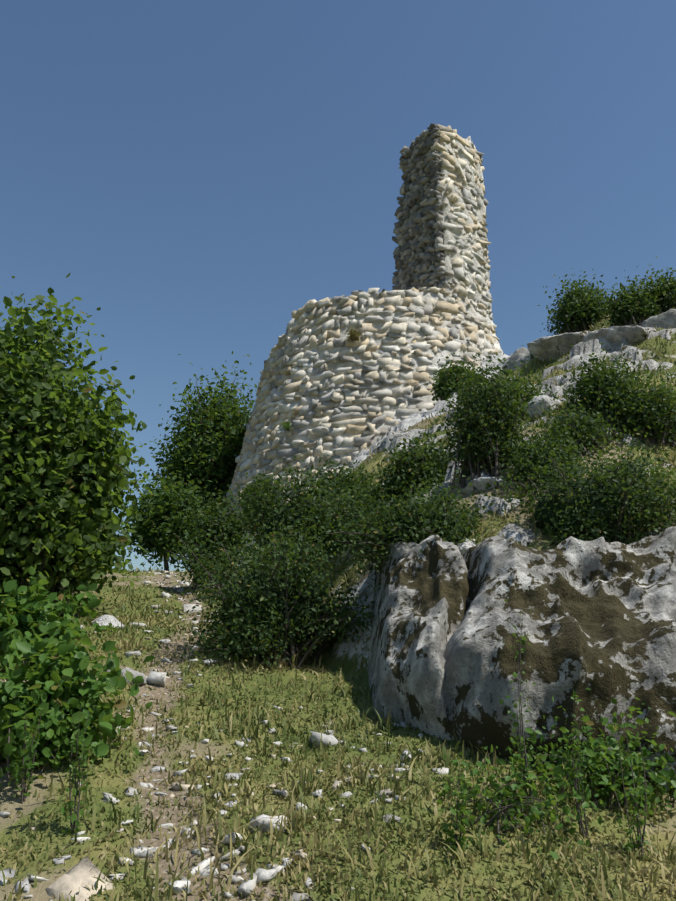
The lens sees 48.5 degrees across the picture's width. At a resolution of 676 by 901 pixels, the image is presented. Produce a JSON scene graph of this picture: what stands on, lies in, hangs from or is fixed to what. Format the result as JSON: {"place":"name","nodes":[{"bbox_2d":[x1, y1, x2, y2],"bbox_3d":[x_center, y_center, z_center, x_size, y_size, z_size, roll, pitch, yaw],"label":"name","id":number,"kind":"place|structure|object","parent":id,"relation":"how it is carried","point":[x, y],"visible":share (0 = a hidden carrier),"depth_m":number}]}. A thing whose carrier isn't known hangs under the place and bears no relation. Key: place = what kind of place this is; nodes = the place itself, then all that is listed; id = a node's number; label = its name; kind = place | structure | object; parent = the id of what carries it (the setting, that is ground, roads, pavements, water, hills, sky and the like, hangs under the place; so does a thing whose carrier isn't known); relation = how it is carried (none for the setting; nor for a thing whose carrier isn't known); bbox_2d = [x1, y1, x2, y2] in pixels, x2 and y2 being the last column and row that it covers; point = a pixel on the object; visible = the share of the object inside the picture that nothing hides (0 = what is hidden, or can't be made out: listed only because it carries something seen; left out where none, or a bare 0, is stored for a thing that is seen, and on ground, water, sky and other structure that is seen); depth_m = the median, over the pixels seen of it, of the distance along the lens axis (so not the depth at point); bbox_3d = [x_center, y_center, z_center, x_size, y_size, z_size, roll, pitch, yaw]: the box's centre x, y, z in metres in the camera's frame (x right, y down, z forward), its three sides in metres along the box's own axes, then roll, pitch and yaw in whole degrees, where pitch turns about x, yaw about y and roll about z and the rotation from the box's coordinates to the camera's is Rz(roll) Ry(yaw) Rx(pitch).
{"place":"outdoors","nodes":[
{"label":"outdoors","id":0,"kind":"place"},
{"bbox_2d":[0,314,675,900],"bbox_3d":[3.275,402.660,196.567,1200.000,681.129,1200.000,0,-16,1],"label":"terrain","id":1,"kind":"structure","parent":0,"point":[16,806],"depth_m":3.72},
{"bbox_2d":[6,691,59,803],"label":"weed","id":2,"kind":"object","parent":1,"relation":"on","point":[29,764],"depth_m":3.69},
{"bbox_2d":[0,376,67,597],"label":"hazel tree","id":3,"kind":"object","parent":1,"relation":"on","point":[7,571],"depth_m":7.59},
{"bbox_2d":[0,564,109,674],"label":"bush","id":4,"kind":"object","parent":1,"relation":"on","point":[22,610],"depth_m":6.06},
{"bbox_2d":[53,681,101,833],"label":"weed","id":5,"kind":"object","parent":1,"relation":"on","point":[72,803],"depth_m":3.32},
{"bbox_2d":[0,273,155,619],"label":"hazel tree","id":6,"kind":"object","parent":1,"relation":"on","point":[78,517],"depth_m":8.10},
{"bbox_2d":[0,604,155,796],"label":"bush","id":7,"kind":"object","parent":1,"relation":"on","point":[62,681],"depth_m":4.08},
{"bbox_2d":[92,615,123,627],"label":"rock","id":8,"kind":"object","parent":1,"relation":"on","point":[102,620],"visible":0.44,"depth_m":7.62},
{"bbox_2d":[107,668,146,684],"bbox_3d":[-1.609,1.728,5.665,0.364,0.161,0.313,0,-16,1],"label":"path rock","id":9,"kind":"object","parent":1,"relation":"on","point":[136,673],"visible":0.23,"depth_m":5.59},
{"bbox_2d":[111,464,222,570],"bbox_3d":[-4.139,1.827,18.520,3.199,3.401,3.578,0,-16,1],"label":"bush","id":10,"kind":"object","parent":1,"relation":"on","point":[147,503],"depth_m":18.05},
{"bbox_2d":[142,351,256,518],"bbox_3d":[-3.412,0.839,21.304,4.505,7.911,4.562,0,-16,1],"label":"oak tree","id":11,"kind":"object","parent":1,"relation":"on","point":[186,461],"depth_m":20.55},
{"bbox_2d":[175,481,255,591],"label":"box bush","id":12,"kind":"object","parent":1,"relation":"on","point":[203,525],"depth_m":10.81},
{"bbox_2d":[232,472,289,524],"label":"bush","id":13,"kind":"object","parent":1,"relation":"on","point":[242,497],"depth_m":16.17},
{"bbox_2d":[147,499,380,669],"bbox_3d":[-0.516,1.294,6.716,2.248,1.586,1.994,0,-16,1],"label":"box bush","id":14,"kind":"object","parent":1,"relation":"on","point":[229,636],"depth_m":6.38},
{"bbox_2d":[0,372,557,900],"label":"loose stones","id":15,"kind":"object","parent":1,"relation":"on","point":[80,878],"visible":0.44,"depth_m":3.18},
{"bbox_2d":[230,455,346,570],"bbox_3d":[-0.483,1.052,9.979,2.134,2.023,1.814,0,-16,1],"label":"box bush","id":16,"kind":"object","parent":1,"relation":"on","point":[265,498],"depth_m":9.68},
{"bbox_2d":[238,457,354,565],"bbox_3d":[-0.758,0.792,15.997,8.578,3.764,3.509,-12,-20,35],"label":"fallen tower rubble","id":17,"kind":"object","parent":1,"relation":"on","point":[350,463],"depth_m":14.87},
{"bbox_2d":[266,447,389,534],"bbox_3d":[-0.059,0.696,10.126,1.941,1.285,1.484,0,-16,1],"label":"box bush","id":18,"kind":"object","parent":1,"relation":"on","point":[359,478],"depth_m":9.90},
{"bbox_2d":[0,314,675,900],"bbox_3d":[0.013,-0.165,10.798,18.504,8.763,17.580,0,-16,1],"label":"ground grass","id":19,"kind":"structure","parent":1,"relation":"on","point":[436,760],"depth_m":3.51},
{"bbox_2d":[272,469,414,556],"bbox_3d":[0.403,0.783,8.927,2.400,1.016,1.916,0,-16,1],"label":"bush","id":20,"kind":"object","parent":1,"relation":"on","point":[344,505],"depth_m":8.63},
{"bbox_2d":[226,124,502,537],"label":"tower facing stones","id":21,"kind":"object","parent":1,"relation":"on","point":[269,393],"visible":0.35,"depth_m":17.13},
{"bbox_2d":[278,420,291,432],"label":"plant sprig","id":22,"kind":"object","parent":21,"relation":"on","point":[286,425],"depth_m":16.56},
{"bbox_2d":[343,328,361,340],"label":"plant tuft","id":23,"kind":"object","parent":21,"relation":"on","point":[353,334],"depth_m":16.84},
{"bbox_2d":[229,282,500,564],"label":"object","id":24,"kind":"object","parent":1,"relation":"on","point":[426,295],"visible":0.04,"depth_m":16.82},
{"bbox_2d":[260,286,467,375],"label":"tower rim stones","id":25,"kind":"object","parent":24,"relation":"on","point":[463,291],"visible":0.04,"depth_m":17.79},
{"bbox_2d":[392,123,445,292],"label":"stone wall","id":26,"kind":"structure","parent":24,"relation":"on","point":[419,261],"depth_m":18.95},
{"bbox_2d":[439,151,445,278],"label":"stone wall","id":27,"kind":"structure","parent":24,"relation":"on","point":[442,214],"depth_m":18.27},
{"bbox_2d":[440,131,491,324],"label":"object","id":28,"kind":"object","parent":24,"relation":"on","point":[448,236],"visible":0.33,"depth_m":18.68},
{"bbox_2d":[251,353,512,559],"bbox_3d":[0.521,0.266,16.232,7.590,5.930,5.445,0,-16,1],"label":"rock outcrop","id":29,"kind":"object","parent":1,"relation":"on","point":[414,419],"visible":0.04,"depth_m":14.33},
{"bbox_2d":[381,814,401,822],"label":"stone","id":30,"kind":"object","parent":1,"relation":"on","point":[396,818],"visible":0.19,"depth_m":3.24},
{"bbox_2d":[302,459,505,591],"bbox_3d":[0.839,0.724,6.712,2.253,1.241,1.766,0,-16,1],"label":"box bush","id":31,"kind":"object","parent":1,"relation":"on","point":[427,510],"depth_m":6.40},
{"bbox_2d":[361,420,455,508],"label":"box bush","id":32,"kind":"object","parent":1,"relation":"on","point":[413,451],"depth_m":8.64},
{"bbox_2d":[427,352,482,404],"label":"bush","id":33,"kind":"object","parent":1,"relation":"on","point":[443,379],"depth_m":15.11},
{"bbox_2d":[432,757,483,853],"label":"weed","id":34,"kind":"object","parent":1,"relation":"on","point":[453,811],"depth_m":3.08},
{"bbox_2d":[457,539,475,555],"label":"rock","id":35,"kind":"object","parent":1,"relation":"on","point":[466,544],"visible":0.21,"depth_m":6.16},
{"bbox_2d":[406,343,553,490],"bbox_3d":[1.408,-0.298,7.482,1.469,1.614,1.375,0,-16,1],"label":"bush","id":36,"kind":"object","parent":1,"relation":"on","point":[464,395],"depth_m":7.32},
{"bbox_2d":[460,475,507,493],"bbox_3d":[1.509,0.382,7.208,0.669,0.254,0.431,0,-16,1],"label":"rock","id":37,"kind":"object","parent":1,"relation":"on","point":[478,484],"visible":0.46,"depth_m":7.08},
{"bbox_2d":[501,347,533,371],"bbox_3d":[3.279,-1.495,13.182,0.689,0.583,0.603,8,-18,-26],"label":"rock","id":38,"kind":"object","parent":1,"relation":"on","point":[517,357],"visible":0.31,"depth_m":13.04},
{"bbox_2d":[432,699,607,859],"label":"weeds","id":39,"kind":"object","parent":1,"relation":"on","point":[547,803],"depth_m":3.29},
{"bbox_2d":[368,527,675,794],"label":"boulder","id":40,"kind":"object","parent":1,"relation":"on","point":[599,619],"visible":0.92,"depth_m":4.51},
{"bbox_2d":[370,298,675,545],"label":"hillside rock ledges","id":41,"kind":"object","parent":1,"relation":"on","point":[513,531],"visible":0.15,"depth_m":10.03},
{"bbox_2d":[504,599,547,814],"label":"weed","id":42,"kind":"object","parent":1,"relation":"on","point":[522,760],"depth_m":3.51},
{"bbox_2d":[500,360,567,423],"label":"box bush","id":43,"kind":"object","parent":1,"relation":"on","point":[530,392],"depth_m":8.96},
{"bbox_2d":[525,395,562,418],"bbox_3d":[2.372,-0.403,8.471,0.498,0.439,0.380,4,-17,-15],"label":"rock","id":44,"kind":"object","parent":1,"relation":"on","point":[548,400],"visible":0.21,"depth_m":8.34},
{"bbox_2d":[489,401,601,491],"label":"box bush","id":45,"kind":"object","parent":1,"relation":"on","point":[549,443],"depth_m":6.88},
{"bbox_2d":[527,331,589,361],"bbox_3d":[3.806,-1.571,12.079,1.436,0.626,0.976,-6,-17,21],"label":"rock","id":46,"kind":"object","parent":1,"relation":"on","point":[549,347],"visible":0.31,"depth_m":11.86},
{"bbox_2d":[471,408,675,549],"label":"box bush","id":47,"kind":"object","parent":1,"relation":"on","point":[641,486],"depth_m":5.89},
{"bbox_2d":[552,688,595,838],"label":"weed","id":48,"kind":"object","parent":1,"relation":"on","point":[565,754],"depth_m":3.39},
{"bbox_2d":[525,389,628,462],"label":"box bush","id":49,"kind":"object","parent":1,"relation":"on","point":[582,420],"depth_m":7.32},
{"bbox_2d":[537,268,620,335],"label":"bush","id":50,"kind":"object","parent":1,"relation":"on","point":[566,311],"depth_m":12.58},
{"bbox_2d":[490,697,675,821],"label":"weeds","id":51,"kind":"object","parent":1,"relation":"on","point":[663,777],"depth_m":3.65},
{"bbox_2d":[545,342,667,425],"bbox_3d":[2.884,-0.593,8.074,1.280,1.165,1.192,0,-16,1],"label":"box bush","id":52,"kind":"object","parent":1,"relation":"on","point":[587,382],"depth_m":7.84},
{"bbox_2d":[593,428,627,439],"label":"rock","id":53,"kind":"object","parent":1,"relation":"on","point":[614,436],"visible":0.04,"depth_m":7.43},
{"bbox_2d":[583,325,660,345],"bbox_3d":[4.244,-1.527,10.762,1.545,0.736,0.936,0,-16,1],"label":"rock","id":54,"kind":"object","parent":1,"relation":"on","point":[632,334],"visible":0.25,"depth_m":10.51},
{"bbox_2d":[590,270,666,328],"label":"bush","id":55,"kind":"object","parent":1,"relation":"on","point":[642,303],"depth_m":11.13},
{"bbox_2d":[594,350,675,449],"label":"box bush","id":56,"kind":"object","parent":1,"relation":"on","point":[667,405],"depth_m":7.44},
{"bbox_2d":[607,698,666,858],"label":"weed plant","id":57,"kind":"object","parent":1,"relation":"on","point":[629,845],"depth_m":3.18},
{"bbox_2d":[630,257,675,315],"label":"bush","id":58,"kind":"object","parent":1,"relation":"on","point":[666,284],"depth_m":11.20},
{"bbox_2d":[641,309,675,327],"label":"rock","id":59,"kind":"object","parent":1,"relation":"on","point":[666,319],"visible":0.33,"depth_m":10.72},
{"bbox_2d":[0,0,675,571],"label":"sky","id":60,"kind":"structure","parent":0,"point":[200,173]}
]}

